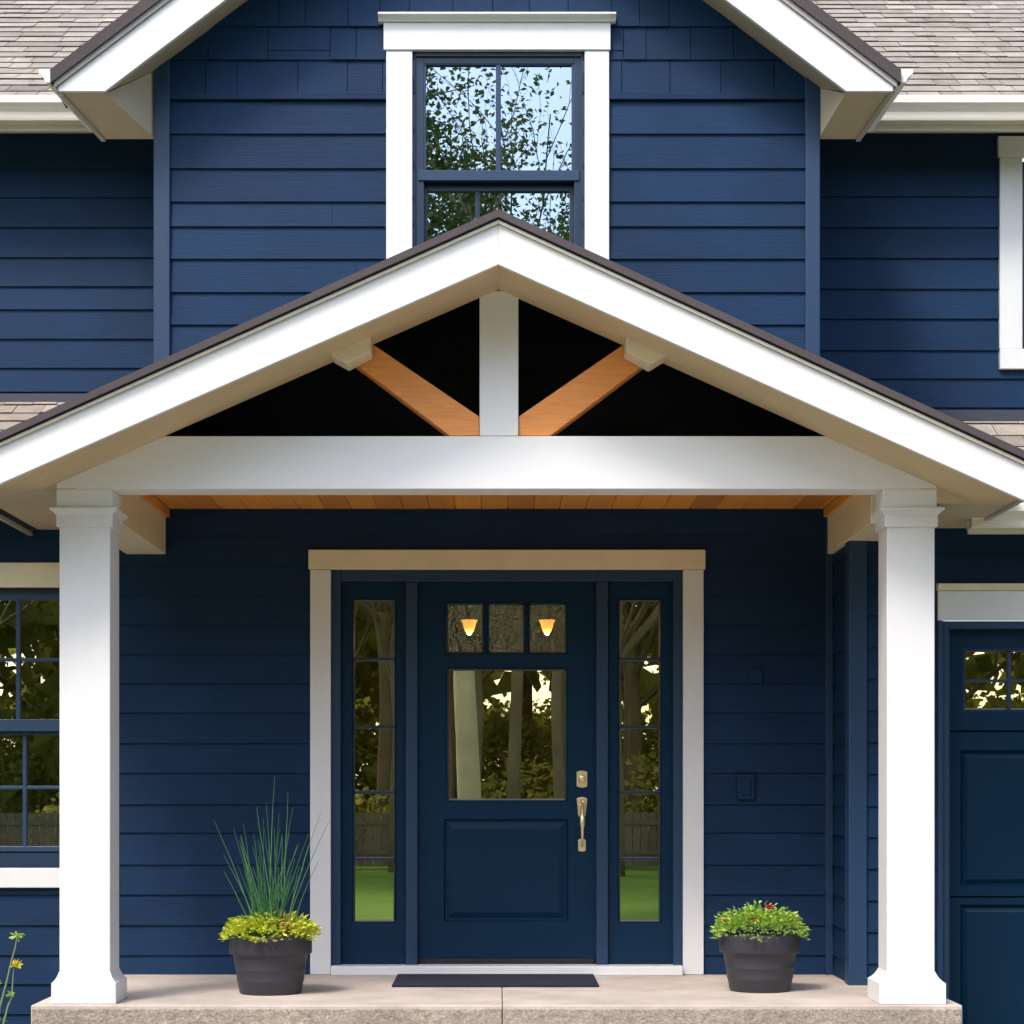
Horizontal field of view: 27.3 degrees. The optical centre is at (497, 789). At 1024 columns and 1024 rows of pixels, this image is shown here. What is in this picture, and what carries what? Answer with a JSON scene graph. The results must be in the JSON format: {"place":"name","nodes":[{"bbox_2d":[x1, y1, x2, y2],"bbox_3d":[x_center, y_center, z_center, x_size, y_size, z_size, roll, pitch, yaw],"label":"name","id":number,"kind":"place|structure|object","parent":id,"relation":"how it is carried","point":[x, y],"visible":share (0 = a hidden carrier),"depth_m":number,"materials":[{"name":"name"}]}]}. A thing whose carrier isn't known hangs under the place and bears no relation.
{"place":"outdoors","nodes":[
{"label":"outdoors","id":0,"kind":"place"},
{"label":"lawn","id":1,"kind":"structure","parent":0,"visible":0},
{"bbox_2d":[0,931,25,1023],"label":"garden shrub","id":2,"kind":"object","parent":1,"relation":"on","point":[15,964],"visible":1,"depth_m":9.20,"materials":[{"name":"green plant"}]},
{"bbox_2d":[0,0,1023,1023],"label":"house","id":3,"kind":"structure","parent":1,"relation":"on","point":[663,360],"depth_m":10.46,"materials":[{"name":"blue paint"}]},
{"bbox_2d":[0,563,59,887],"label":"window","id":4,"kind":"structure","parent":3,"relation":"in","point":[29,592],"depth_m":11.02,"materials":[{"name":"blue paint"}]},
{"bbox_2d":[214,779,327,995],"bbox_3d":[-1.070,0.451,10.001,0.502,1.026,0.501,0,0,-26],"label":"potted plant","id":5,"kind":"object","parent":3,"relation":"on","point":[269,954],"visible":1,"depth_m":9.89,"materials":[{"name":"green plant"}]},
{"bbox_2d":[461,606,477,634],"bbox_3d":[-0.168,-1.222,12.600,0.100,0.608,0.100,0,0,0],"label":"hall lamp","id":6,"kind":"object","parent":3,"relation":"hanging from","point":[469,625],"visible":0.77,"depth_m":12.57,"materials":[{"name":"orange glass"}]},
{"bbox_2d":[392,974,598,986],"bbox_3d":[-0.010,0.958,10.590,1.010,0.012,0.620,0,0,0],"label":"doormat","id":7,"kind":"object","parent":3,"relation":"on","point":[495,980],"visible":1,"depth_m":10.52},
{"bbox_2d":[378,12,615,259],"bbox_3d":[-0.002,-2.808,10.207,1.119,1.697,0.585,0,0,0],"label":"window","id":8,"kind":"structure","parent":3,"relation":"in","point":[498,109],"depth_m":10.00,"materials":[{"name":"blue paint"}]},
{"bbox_2d":[418,582,595,963],"bbox_3d":[0.049,-0.079,11.045,0.933,2.017,0.120,0,0,0],"label":"front door","id":9,"kind":"structure","parent":3,"relation":"in","point":[507,740],"depth_m":11.06,"materials":[{"name":"blue paint"}]},
{"bbox_2d":[539,606,554,634],"bbox_3d":[0.295,-1.222,12.600,0.100,0.608,0.100,0,0,33],"label":"hall lamp","id":10,"kind":"object","parent":3,"relation":"hanging from","point":[546,625],"visible":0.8,"depth_m":12.57,"materials":[{"name":"orange glass"}]},
{"bbox_2d":[709,900,810,992],"bbox_3d":[1.255,0.746,10.115,0.493,0.436,0.489,0,0,0],"label":"potted plant","id":11,"kind":"object","parent":3,"relation":"on","point":[763,959],"visible":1,"depth_m":9.99,"materials":[{"name":"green plant"}]},
{"bbox_2d":[949,630,1023,1023],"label":"garage door","id":12,"kind":"structure","parent":3,"relation":"in","point":[986,667],"depth_m":10.46,"materials":[{"name":"blue paint"}]},
{"bbox_2d":[997,136,1023,369],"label":"window","id":13,"kind":"structure","parent":3,"relation":"in","point":[1010,149],"depth_m":10.97,"materials":[{"name":"white paint"}]}
]}

